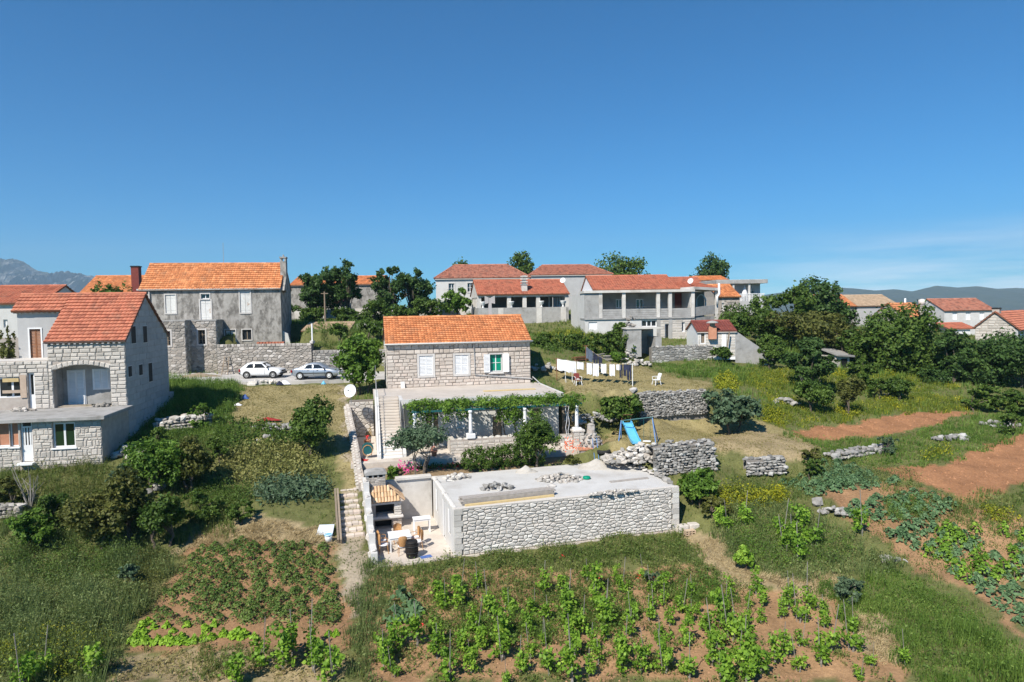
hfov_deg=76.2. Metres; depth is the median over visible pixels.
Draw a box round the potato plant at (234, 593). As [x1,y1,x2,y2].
[227,591,240,599]
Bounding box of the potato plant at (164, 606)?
[157,605,170,613]
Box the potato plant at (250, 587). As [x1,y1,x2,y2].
[248,584,256,593]
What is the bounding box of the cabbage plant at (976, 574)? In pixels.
[968,571,983,582]
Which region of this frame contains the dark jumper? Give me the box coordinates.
[598,355,602,366]
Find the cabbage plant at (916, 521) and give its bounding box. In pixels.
[909,517,924,529]
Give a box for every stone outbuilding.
[162,319,197,373]
[190,319,222,372]
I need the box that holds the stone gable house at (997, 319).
[972,308,1023,339]
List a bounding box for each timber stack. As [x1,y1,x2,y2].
[573,356,588,360]
[603,355,624,359]
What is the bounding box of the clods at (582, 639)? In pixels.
[365,575,796,681]
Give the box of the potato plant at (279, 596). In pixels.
[273,592,288,604]
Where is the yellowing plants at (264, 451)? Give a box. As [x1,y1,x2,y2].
[206,434,327,485]
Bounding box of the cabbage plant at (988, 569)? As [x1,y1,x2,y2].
[977,566,995,579]
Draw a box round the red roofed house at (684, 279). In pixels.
[669,276,700,282]
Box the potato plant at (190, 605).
[183,602,197,611]
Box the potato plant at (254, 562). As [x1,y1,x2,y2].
[250,560,260,567]
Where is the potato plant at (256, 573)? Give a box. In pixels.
[250,569,264,578]
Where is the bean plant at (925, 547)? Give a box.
[920,544,931,555]
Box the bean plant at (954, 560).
[944,556,961,571]
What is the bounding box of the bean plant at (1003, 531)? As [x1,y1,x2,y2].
[1000,526,1009,536]
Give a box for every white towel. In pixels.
[587,362,591,374]
[593,363,598,376]
[609,363,614,375]
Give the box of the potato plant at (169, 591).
[163,587,178,598]
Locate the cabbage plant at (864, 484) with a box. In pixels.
[860,482,871,488]
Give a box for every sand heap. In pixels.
[515,465,537,473]
[578,458,617,469]
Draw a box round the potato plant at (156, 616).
[151,613,164,622]
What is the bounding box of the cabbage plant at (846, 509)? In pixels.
[843,507,854,517]
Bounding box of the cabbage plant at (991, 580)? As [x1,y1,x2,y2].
[984,577,998,589]
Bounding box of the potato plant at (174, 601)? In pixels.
[170,598,178,605]
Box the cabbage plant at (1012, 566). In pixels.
[1001,562,1018,571]
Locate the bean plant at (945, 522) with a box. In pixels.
[941,518,950,533]
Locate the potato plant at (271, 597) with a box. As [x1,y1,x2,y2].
[263,595,276,604]
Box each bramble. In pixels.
[120,437,193,494]
[172,433,214,492]
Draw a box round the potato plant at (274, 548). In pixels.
[268,546,280,553]
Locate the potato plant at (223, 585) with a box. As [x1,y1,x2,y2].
[216,581,229,592]
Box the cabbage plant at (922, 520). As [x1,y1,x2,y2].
[918,518,927,525]
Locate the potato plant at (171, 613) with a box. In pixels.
[165,610,178,620]
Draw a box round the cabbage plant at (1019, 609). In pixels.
[1012,606,1023,615]
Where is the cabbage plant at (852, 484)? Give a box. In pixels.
[844,481,856,489]
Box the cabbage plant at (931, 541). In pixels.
[923,538,939,546]
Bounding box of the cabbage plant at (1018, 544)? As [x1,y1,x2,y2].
[1013,542,1023,550]
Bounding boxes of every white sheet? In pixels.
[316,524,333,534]
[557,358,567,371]
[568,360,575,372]
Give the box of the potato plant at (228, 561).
[221,559,233,568]
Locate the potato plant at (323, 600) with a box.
[317,595,333,605]
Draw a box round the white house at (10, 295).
[0,284,75,337]
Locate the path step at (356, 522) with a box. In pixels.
[341,520,361,525]
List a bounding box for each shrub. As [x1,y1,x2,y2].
[89,278,132,291]
[288,394,334,455]
[329,323,348,342]
[359,318,382,339]
[509,413,563,466]
[563,454,581,464]
[790,379,838,411]
[836,373,866,415]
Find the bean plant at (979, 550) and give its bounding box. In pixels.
[971,545,983,559]
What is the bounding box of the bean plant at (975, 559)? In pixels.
[968,554,984,569]
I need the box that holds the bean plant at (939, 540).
[933,537,942,548]
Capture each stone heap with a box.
[110,445,143,458]
[147,482,165,494]
[250,422,291,429]
[256,434,275,441]
[530,362,562,371]
[564,411,617,424]
[600,441,652,464]
[621,349,637,359]
[624,359,651,365]
[773,397,801,405]
[817,505,848,516]
[879,554,907,563]
[930,433,970,441]
[978,419,1020,427]
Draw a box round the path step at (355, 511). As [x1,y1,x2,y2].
[340,509,360,514]
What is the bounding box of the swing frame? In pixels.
[618,417,658,442]
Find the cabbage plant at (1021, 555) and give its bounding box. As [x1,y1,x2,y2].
[1011,553,1023,563]
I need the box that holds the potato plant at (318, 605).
[311,601,326,610]
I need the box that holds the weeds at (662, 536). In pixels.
[456,530,689,575]
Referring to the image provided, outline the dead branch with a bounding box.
[12,466,43,509]
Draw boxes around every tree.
[0,325,16,358]
[291,272,329,319]
[319,258,362,310]
[330,332,384,395]
[367,266,406,311]
[397,267,436,315]
[441,287,472,314]
[452,257,467,264]
[506,251,534,274]
[594,250,649,274]
[689,251,731,278]
[747,284,816,340]
[756,332,786,360]
[763,309,864,351]
[779,336,840,381]
[793,274,862,329]
[833,329,878,364]
[856,299,943,371]
[905,349,958,379]
[917,328,986,384]
[960,383,1006,411]
[966,325,1023,388]
[1000,388,1023,414]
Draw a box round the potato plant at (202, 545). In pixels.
[198,543,207,552]
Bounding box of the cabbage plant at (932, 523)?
[924,520,940,533]
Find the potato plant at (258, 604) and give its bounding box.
[251,601,263,612]
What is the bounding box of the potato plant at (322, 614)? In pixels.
[315,612,327,622]
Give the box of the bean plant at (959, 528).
[954,527,965,541]
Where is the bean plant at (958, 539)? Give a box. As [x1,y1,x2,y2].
[949,532,963,547]
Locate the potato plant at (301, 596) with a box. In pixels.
[294,593,312,601]
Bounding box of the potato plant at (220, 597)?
[214,596,226,603]
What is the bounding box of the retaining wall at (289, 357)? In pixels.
[217,324,383,373]
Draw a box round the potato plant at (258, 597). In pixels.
[255,593,268,603]
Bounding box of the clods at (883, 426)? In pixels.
[793,411,964,439]
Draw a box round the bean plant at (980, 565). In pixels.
[970,560,984,574]
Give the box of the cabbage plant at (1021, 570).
[1015,567,1023,581]
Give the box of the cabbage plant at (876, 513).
[870,512,884,520]
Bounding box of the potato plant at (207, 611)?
[201,608,212,617]
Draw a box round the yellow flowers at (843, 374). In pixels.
[834,368,874,380]
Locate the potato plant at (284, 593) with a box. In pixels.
[280,591,290,597]
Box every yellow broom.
[706,476,792,508]
[713,369,740,391]
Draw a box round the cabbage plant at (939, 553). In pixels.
[932,550,947,559]
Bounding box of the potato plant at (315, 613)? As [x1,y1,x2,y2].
[308,611,321,622]
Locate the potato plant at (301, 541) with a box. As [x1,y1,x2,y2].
[297,539,309,546]
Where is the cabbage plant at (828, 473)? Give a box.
[819,472,833,480]
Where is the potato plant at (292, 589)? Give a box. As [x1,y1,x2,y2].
[290,587,300,595]
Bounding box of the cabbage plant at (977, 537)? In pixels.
[974,535,984,543]
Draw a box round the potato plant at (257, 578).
[251,576,260,587]
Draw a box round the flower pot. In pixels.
[430,446,437,456]
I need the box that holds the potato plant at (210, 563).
[204,562,216,572]
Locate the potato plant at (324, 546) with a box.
[317,544,327,552]
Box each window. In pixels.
[0,377,27,397]
[0,423,12,448]
[8,423,20,448]
[51,422,76,449]
[92,368,110,389]
[127,365,131,377]
[130,325,136,343]
[138,363,142,375]
[142,325,147,342]
[148,362,152,382]
[164,294,176,313]
[167,330,171,346]
[196,328,206,345]
[199,299,211,319]
[200,293,210,299]
[224,329,236,341]
[238,290,251,313]
[241,329,252,340]
[417,354,434,377]
[436,489,437,509]
[448,283,454,291]
[448,508,450,532]
[453,353,470,375]
[455,416,466,429]
[467,282,472,292]
[484,353,508,373]
[616,299,621,307]
[636,299,642,308]
[642,320,655,326]
[665,324,668,337]
[701,333,703,342]
[952,313,956,319]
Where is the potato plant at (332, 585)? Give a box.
[326,584,337,591]
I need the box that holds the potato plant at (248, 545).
[243,542,253,550]
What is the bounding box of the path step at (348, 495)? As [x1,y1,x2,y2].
[340,493,357,497]
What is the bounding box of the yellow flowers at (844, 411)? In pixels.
[832,403,866,419]
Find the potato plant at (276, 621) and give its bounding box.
[269,619,282,629]
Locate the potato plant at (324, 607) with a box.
[319,606,331,615]
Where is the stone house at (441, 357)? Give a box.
[373,296,568,458]
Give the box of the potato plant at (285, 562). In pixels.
[277,561,292,570]
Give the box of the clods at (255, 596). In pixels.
[134,539,350,649]
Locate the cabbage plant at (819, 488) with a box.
[815,486,826,494]
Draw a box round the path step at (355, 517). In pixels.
[340,515,361,520]
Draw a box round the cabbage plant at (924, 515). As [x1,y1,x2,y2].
[919,513,931,520]
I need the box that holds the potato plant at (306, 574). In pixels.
[300,572,311,579]
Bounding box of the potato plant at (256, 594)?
[252,591,265,600]
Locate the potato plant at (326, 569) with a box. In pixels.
[322,567,333,574]
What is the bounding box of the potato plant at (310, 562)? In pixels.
[305,559,315,570]
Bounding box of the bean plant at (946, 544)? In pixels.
[940,541,953,551]
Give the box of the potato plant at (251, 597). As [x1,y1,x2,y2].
[244,594,258,603]
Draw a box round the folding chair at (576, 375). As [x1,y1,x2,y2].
[574,373,581,384]
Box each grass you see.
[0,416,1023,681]
[0,456,144,529]
[0,492,187,681]
[92,320,1023,432]
[101,642,354,681]
[119,375,246,450]
[122,434,239,545]
[161,543,342,630]
[169,370,240,395]
[176,636,256,681]
[227,384,354,485]
[291,315,425,342]
[293,309,982,351]
[314,326,383,349]
[334,489,366,572]
[340,553,401,681]
[362,595,906,681]
[377,527,722,618]
[534,326,618,348]
[542,362,711,397]
[609,414,818,458]
[653,358,766,384]
[664,571,740,610]
[708,494,904,583]
[716,468,822,500]
[723,364,960,396]
[752,332,1017,381]
[758,390,1018,429]
[782,410,1023,468]
[811,565,1023,681]
[876,474,968,522]
[926,484,1023,542]
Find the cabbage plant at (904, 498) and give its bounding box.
[897,496,912,507]
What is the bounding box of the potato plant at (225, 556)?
[219,553,231,562]
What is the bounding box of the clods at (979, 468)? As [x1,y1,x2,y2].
[889,435,1023,499]
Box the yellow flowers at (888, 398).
[875,391,902,406]
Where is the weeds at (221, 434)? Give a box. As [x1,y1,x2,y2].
[161,423,244,455]
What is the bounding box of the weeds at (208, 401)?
[170,387,233,413]
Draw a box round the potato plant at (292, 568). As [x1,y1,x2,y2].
[285,566,298,575]
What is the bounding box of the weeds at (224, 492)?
[187,472,253,508]
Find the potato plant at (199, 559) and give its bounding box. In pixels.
[191,556,204,565]
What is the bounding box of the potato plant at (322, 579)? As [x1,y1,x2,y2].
[317,577,329,586]
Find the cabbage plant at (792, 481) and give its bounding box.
[787,479,799,486]
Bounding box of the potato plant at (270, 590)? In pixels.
[264,586,276,597]
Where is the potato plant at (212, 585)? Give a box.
[208,583,217,592]
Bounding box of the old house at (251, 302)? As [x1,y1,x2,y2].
[136,252,291,343]
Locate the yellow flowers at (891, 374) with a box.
[883,367,897,375]
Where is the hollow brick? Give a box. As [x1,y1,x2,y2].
[683,529,695,535]
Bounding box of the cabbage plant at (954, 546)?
[948,542,959,551]
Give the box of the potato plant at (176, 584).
[172,583,182,593]
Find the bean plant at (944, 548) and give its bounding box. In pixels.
[937,544,950,559]
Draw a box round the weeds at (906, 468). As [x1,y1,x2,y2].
[802,452,925,483]
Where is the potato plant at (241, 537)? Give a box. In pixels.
[237,535,248,543]
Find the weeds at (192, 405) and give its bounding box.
[114,373,247,450]
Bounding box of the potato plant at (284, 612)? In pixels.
[277,609,292,621]
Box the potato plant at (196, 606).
[189,604,204,613]
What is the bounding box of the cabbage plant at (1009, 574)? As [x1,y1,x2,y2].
[998,570,1012,579]
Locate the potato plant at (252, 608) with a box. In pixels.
[250,606,259,615]
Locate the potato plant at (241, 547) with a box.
[237,544,246,551]
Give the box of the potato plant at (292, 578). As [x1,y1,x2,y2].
[287,576,296,584]
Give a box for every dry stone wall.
[0,502,27,517]
[152,413,213,431]
[636,388,707,421]
[646,438,718,474]
[742,454,788,476]
[823,443,885,459]
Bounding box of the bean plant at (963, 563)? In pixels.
[954,558,968,573]
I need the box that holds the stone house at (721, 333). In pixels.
[685,320,767,364]
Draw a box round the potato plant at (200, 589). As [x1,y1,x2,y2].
[194,587,207,596]
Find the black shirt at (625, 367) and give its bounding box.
[623,363,628,375]
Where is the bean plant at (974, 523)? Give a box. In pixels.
[968,521,983,532]
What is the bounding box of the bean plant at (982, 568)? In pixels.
[978,565,987,580]
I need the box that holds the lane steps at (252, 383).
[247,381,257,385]
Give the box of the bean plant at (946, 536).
[939,533,952,549]
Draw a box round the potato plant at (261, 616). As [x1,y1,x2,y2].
[255,613,266,622]
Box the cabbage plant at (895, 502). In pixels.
[892,500,903,509]
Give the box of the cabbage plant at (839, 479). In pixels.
[832,476,846,488]
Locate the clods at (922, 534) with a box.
[828,483,1019,579]
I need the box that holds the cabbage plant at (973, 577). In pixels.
[965,574,980,587]
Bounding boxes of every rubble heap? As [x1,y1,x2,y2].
[10,406,36,411]
[92,402,110,406]
[442,472,470,479]
[480,481,513,490]
[535,472,582,483]
[588,489,638,495]
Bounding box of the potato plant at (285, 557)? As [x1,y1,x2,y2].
[280,554,288,561]
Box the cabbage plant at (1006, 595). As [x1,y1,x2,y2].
[999,592,1016,603]
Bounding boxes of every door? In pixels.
[21,422,33,461]
[28,328,43,357]
[29,373,35,408]
[67,369,86,404]
[433,413,437,445]
[443,500,445,536]
[492,416,501,435]
[562,406,568,433]
[589,322,596,328]
[722,334,725,346]
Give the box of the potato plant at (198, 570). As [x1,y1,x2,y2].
[190,567,204,577]
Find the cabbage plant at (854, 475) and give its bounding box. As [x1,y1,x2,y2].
[846,474,858,481]
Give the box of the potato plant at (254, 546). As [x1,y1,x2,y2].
[250,543,262,551]
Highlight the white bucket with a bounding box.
[324,532,332,542]
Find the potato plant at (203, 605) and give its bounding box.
[196,601,213,611]
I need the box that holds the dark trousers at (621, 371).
[619,363,622,378]
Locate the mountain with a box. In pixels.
[0,258,94,292]
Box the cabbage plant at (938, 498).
[929,495,942,503]
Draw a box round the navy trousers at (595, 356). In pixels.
[593,352,597,363]
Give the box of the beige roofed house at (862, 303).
[840,294,895,325]
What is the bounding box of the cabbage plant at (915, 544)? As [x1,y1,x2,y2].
[909,541,921,550]
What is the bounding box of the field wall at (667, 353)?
[649,344,712,362]
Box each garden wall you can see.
[447,434,516,453]
[558,433,572,446]
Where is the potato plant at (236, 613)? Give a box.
[228,609,240,619]
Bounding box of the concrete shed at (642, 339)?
[619,316,662,356]
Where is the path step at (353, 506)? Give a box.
[340,504,359,507]
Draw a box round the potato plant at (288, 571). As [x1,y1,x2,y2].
[281,569,293,579]
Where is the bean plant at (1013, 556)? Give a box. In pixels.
[1008,554,1021,566]
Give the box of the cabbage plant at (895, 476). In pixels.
[891,474,901,482]
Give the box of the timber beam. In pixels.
[334,488,341,542]
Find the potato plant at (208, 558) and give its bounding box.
[200,556,212,565]
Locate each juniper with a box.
[52,487,132,548]
[102,467,159,542]
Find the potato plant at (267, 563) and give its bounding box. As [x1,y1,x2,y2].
[259,562,273,569]
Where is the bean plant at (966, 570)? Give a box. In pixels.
[959,567,975,584]
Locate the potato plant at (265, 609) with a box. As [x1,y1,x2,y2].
[258,608,270,617]
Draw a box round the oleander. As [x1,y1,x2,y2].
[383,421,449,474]
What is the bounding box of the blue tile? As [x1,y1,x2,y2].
[419,554,432,558]
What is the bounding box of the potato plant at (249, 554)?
[242,553,256,562]
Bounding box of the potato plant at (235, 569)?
[228,567,238,573]
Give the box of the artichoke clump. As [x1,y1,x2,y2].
[247,467,332,507]
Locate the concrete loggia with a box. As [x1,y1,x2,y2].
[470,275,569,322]
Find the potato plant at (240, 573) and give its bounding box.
[235,571,247,581]
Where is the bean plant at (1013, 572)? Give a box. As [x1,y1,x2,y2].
[1011,567,1020,580]
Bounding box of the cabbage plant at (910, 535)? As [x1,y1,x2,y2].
[904,533,920,544]
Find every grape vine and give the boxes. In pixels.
[8,633,44,681]
[14,625,58,676]
[69,641,106,678]
[218,649,250,681]
[248,617,271,666]
[265,623,297,669]
[277,609,298,656]
[301,619,330,672]
[303,599,318,652]
[316,631,345,681]
[373,628,394,670]
[373,630,393,663]
[384,649,403,677]
[385,614,407,652]
[390,602,407,638]
[402,602,425,646]
[426,623,444,658]
[428,579,448,600]
[428,617,444,643]
[435,578,448,608]
[438,629,459,680]
[448,574,466,608]
[451,558,469,593]
[451,626,472,652]
[462,642,481,673]
[464,596,487,634]
[467,601,477,617]
[470,561,484,587]
[474,624,489,650]
[480,570,497,616]
[487,616,515,661]
[488,599,508,644]
[500,587,510,604]
[500,604,512,629]
[501,663,510,681]
[504,597,518,612]
[514,640,530,672]
[519,607,535,633]
[524,587,538,612]
[524,625,537,659]
[535,566,553,591]
[538,596,554,621]
[538,631,548,645]
[539,620,556,675]
[554,574,568,593]
[555,568,579,608]
[555,600,575,625]
[555,630,581,681]
[557,614,581,657]
[563,615,578,638]
[570,595,591,634]
[580,560,590,580]
[583,653,596,677]
[585,622,600,649]
[586,560,605,591]
[588,583,598,601]
[590,637,604,664]
[591,583,615,615]
[595,588,617,624]
[596,624,610,642]
[608,643,630,676]
[609,615,636,655]
[611,563,620,578]
[614,557,632,589]
[620,591,638,620]
[622,608,638,637]
[623,586,632,602]
[631,640,651,673]
[638,554,651,579]
[640,628,652,654]
[645,584,657,605]
[645,595,657,620]
[647,565,658,591]
[649,629,673,673]
[653,618,664,634]
[654,624,665,646]
[655,629,674,656]
[657,570,672,588]
[657,589,669,604]
[663,605,677,625]
[673,578,691,612]
[676,615,695,646]
[676,632,699,679]
[684,574,697,594]
[684,603,695,620]
[693,601,702,614]
[697,604,714,629]
[699,598,731,648]
[701,628,721,665]
[708,589,729,624]
[712,586,721,602]
[713,504,726,526]
[713,584,752,640]
[715,644,737,681]
[721,500,735,530]
[721,583,732,611]
[723,572,736,598]
[727,588,753,630]
[730,631,742,662]
[731,639,762,681]
[735,490,753,524]
[736,593,752,623]
[740,615,758,650]
[744,590,753,607]
[746,623,756,636]
[747,645,772,676]
[748,565,762,594]
[755,606,766,623]
[756,584,769,606]
[766,630,785,664]
[772,498,788,537]
[776,514,792,549]
[777,596,788,618]
[778,577,795,609]
[778,621,794,657]
[782,514,797,543]
[783,570,797,594]
[785,573,815,622]
[786,502,808,532]
[786,639,808,672]
[787,522,809,560]
[793,617,809,646]
[795,503,814,525]
[796,502,828,544]
[798,561,819,610]
[808,604,847,648]
[812,617,831,666]
[815,609,832,628]
[816,596,829,612]
[833,602,846,620]
[835,599,870,651]
[845,598,858,633]
[849,491,869,535]
[851,657,864,680]
[862,646,877,666]
[898,629,911,664]
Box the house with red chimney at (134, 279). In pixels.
[80,266,143,292]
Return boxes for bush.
[0,476,24,503]
[3,506,56,546]
[36,492,68,526]
[105,459,142,482]
[117,563,139,580]
[136,492,187,548]
[142,426,179,447]
[182,488,226,520]
[186,402,217,427]
[206,435,229,461]
[224,499,254,524]
[298,305,327,320]
[330,306,360,320]
[357,299,387,320]
[379,303,416,315]
[411,298,447,315]
[530,332,560,351]
[595,393,644,423]
[605,322,626,344]
[609,350,626,362]
[609,418,638,434]
[644,570,660,580]
[676,467,720,507]
[699,494,734,517]
[700,387,763,434]
[709,346,732,362]
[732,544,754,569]
[757,345,781,367]
[801,447,820,458]
[801,458,826,479]
[833,576,864,604]
[846,360,881,383]
[866,377,887,397]
[876,436,898,454]
[886,375,916,400]
[997,413,1023,434]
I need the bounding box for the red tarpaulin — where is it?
[257,417,280,420]
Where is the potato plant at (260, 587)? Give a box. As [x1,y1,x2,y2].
[255,583,268,593]
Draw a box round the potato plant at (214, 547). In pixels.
[205,546,217,553]
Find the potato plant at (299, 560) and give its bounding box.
[293,559,306,568]
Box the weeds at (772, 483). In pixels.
[719,469,818,499]
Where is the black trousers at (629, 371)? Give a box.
[627,363,630,379]
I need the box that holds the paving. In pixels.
[351,436,578,469]
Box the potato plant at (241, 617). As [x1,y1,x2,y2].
[236,612,249,623]
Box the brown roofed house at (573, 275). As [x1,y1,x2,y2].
[528,264,613,309]
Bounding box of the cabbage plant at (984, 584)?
[973,580,997,596]
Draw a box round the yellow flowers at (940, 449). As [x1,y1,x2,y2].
[918,441,960,459]
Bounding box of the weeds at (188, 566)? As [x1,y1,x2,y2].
[162,538,347,631]
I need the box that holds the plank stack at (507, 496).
[458,486,555,506]
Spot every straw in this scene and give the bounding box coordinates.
[187,515,336,551]
[683,536,848,603]
[843,609,927,664]
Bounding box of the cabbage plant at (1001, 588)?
[995,584,1012,597]
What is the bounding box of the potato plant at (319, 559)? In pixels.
[315,557,327,566]
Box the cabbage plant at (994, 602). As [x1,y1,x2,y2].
[990,596,1003,607]
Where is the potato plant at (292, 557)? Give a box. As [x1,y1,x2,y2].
[288,555,298,565]
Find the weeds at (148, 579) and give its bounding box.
[102,543,189,622]
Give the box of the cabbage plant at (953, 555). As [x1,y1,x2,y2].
[943,552,960,562]
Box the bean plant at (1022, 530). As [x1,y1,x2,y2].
[1017,527,1023,537]
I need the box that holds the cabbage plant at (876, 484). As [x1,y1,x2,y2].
[871,481,880,486]
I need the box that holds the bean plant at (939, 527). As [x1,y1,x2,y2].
[932,525,944,536]
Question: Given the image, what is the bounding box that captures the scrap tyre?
[597,449,610,453]
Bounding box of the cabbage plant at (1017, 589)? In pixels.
[1008,584,1023,597]
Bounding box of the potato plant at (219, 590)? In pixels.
[214,588,225,596]
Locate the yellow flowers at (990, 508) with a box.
[979,500,1021,524]
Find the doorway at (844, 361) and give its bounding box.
[841,358,846,367]
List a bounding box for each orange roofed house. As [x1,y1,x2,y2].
[290,275,387,320]
[697,275,728,281]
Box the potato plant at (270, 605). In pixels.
[265,602,275,611]
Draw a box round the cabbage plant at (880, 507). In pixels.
[874,505,888,514]
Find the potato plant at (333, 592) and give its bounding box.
[327,589,341,598]
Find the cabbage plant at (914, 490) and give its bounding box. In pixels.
[907,487,921,496]
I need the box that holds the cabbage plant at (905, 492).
[899,490,909,498]
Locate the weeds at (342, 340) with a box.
[315,325,381,344]
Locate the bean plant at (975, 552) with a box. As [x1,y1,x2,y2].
[966,549,978,561]
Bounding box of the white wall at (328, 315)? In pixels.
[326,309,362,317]
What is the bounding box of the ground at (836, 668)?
[0,314,1023,681]
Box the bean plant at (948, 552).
[944,551,952,564]
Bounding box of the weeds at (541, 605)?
[409,583,665,633]
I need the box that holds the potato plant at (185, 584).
[178,582,192,593]
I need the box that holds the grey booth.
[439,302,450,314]
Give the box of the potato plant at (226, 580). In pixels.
[219,578,234,588]
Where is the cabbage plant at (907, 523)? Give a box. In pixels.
[900,520,917,531]
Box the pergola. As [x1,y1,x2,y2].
[411,397,581,438]
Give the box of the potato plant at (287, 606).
[279,604,292,615]
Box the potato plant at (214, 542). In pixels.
[208,540,220,550]
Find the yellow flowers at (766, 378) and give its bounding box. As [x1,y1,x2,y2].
[745,369,789,387]
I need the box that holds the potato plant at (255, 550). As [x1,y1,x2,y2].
[251,548,261,555]
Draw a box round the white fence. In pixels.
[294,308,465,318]
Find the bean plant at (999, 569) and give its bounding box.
[993,563,1005,576]
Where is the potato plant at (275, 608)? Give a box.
[268,606,283,617]
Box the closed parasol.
[742,285,746,300]
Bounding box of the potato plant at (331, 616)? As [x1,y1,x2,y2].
[326,613,340,623]
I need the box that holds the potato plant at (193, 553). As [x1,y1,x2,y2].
[187,552,197,559]
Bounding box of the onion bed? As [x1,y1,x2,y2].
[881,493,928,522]
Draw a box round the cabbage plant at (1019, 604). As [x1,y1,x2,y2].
[1013,601,1023,611]
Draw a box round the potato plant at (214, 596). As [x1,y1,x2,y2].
[208,594,217,601]
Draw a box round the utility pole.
[321,292,327,320]
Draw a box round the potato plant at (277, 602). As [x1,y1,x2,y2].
[271,600,283,609]
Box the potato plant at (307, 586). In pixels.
[303,582,315,591]
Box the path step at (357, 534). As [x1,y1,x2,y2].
[342,532,364,536]
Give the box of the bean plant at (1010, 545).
[1004,543,1014,554]
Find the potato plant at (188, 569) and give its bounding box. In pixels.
[182,568,193,575]
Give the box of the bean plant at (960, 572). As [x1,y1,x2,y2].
[954,568,966,579]
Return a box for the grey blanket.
[586,347,592,361]
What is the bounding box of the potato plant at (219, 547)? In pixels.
[213,545,224,553]
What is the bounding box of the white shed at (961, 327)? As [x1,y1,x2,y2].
[936,322,972,334]
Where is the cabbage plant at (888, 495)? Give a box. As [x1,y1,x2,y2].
[881,494,894,503]
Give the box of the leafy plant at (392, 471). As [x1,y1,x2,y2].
[386,464,401,479]
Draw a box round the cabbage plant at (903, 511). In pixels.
[897,508,911,519]
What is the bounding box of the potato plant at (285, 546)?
[278,544,290,554]
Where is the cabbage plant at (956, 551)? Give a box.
[953,548,964,557]
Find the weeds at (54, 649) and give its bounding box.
[0,620,118,681]
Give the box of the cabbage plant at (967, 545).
[959,543,973,552]
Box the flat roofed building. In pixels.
[699,279,767,314]
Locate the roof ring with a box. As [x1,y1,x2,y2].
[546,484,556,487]
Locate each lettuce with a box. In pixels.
[126,635,133,643]
[130,637,138,646]
[132,630,139,636]
[136,620,146,627]
[139,627,149,633]
[139,631,148,636]
[140,635,149,644]
[143,616,152,626]
[149,622,158,630]
[149,638,157,646]
[153,633,162,644]
[158,638,164,645]
[161,620,171,628]
[163,634,170,644]
[166,636,173,646]
[168,627,177,633]
[171,634,179,645]
[175,637,185,644]
[178,631,186,636]
[181,620,191,628]
[181,636,188,644]
[185,638,192,645]
[188,633,199,644]
[197,632,208,642]
[201,624,211,633]
[205,632,217,641]
[209,618,218,627]
[218,627,228,637]
[228,630,238,639]
[233,626,241,632]
[236,631,245,640]
[240,628,249,638]
[249,631,258,638]
[324,629,331,637]
[331,628,340,637]
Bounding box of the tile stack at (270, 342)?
[257,341,284,343]
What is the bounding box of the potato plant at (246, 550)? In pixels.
[241,548,253,555]
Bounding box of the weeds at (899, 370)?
[722,365,960,394]
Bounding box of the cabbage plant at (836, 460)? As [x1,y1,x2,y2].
[831,458,842,465]
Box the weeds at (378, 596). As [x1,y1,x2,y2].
[338,552,399,681]
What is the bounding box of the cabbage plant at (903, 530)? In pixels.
[893,526,908,538]
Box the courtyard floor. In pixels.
[374,516,452,564]
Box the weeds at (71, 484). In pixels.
[17,454,133,506]
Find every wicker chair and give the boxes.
[376,530,386,547]
[378,533,388,553]
[393,523,401,544]
[397,536,406,550]
[411,526,420,543]
[414,529,423,549]
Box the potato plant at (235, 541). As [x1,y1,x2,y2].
[227,538,240,547]
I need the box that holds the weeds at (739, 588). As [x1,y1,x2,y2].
[673,561,769,624]
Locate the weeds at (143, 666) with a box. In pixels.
[102,643,355,681]
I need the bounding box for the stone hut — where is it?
[821,348,854,367]
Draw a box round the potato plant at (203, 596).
[197,591,214,603]
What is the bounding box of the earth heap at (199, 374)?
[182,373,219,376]
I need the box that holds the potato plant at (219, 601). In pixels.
[212,598,224,609]
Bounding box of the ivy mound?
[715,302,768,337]
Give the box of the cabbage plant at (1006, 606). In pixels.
[999,603,1014,614]
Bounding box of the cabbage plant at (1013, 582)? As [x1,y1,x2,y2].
[1005,578,1019,588]
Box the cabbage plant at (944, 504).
[937,502,953,513]
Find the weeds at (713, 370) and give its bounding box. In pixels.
[661,359,758,382]
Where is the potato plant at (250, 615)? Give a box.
[241,613,258,624]
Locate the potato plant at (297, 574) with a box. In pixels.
[290,572,302,581]
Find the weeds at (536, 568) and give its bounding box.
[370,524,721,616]
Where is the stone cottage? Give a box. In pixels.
[704,284,741,317]
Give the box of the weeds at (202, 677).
[178,633,264,679]
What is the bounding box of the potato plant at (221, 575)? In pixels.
[215,572,226,581]
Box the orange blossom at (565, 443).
[559,437,586,452]
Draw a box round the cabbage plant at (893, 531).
[885,528,903,541]
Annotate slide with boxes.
[621,414,640,443]
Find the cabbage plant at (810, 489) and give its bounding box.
[804,487,814,495]
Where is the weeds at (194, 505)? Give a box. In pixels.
[125,433,237,540]
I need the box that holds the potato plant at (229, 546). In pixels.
[224,544,235,552]
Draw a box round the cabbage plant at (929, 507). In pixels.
[926,502,942,514]
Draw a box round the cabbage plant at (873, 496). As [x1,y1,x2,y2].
[868,494,880,504]
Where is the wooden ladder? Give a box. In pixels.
[221,356,228,374]
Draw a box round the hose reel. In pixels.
[362,439,372,455]
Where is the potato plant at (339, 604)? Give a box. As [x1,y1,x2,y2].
[331,602,344,610]
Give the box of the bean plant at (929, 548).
[923,546,937,557]

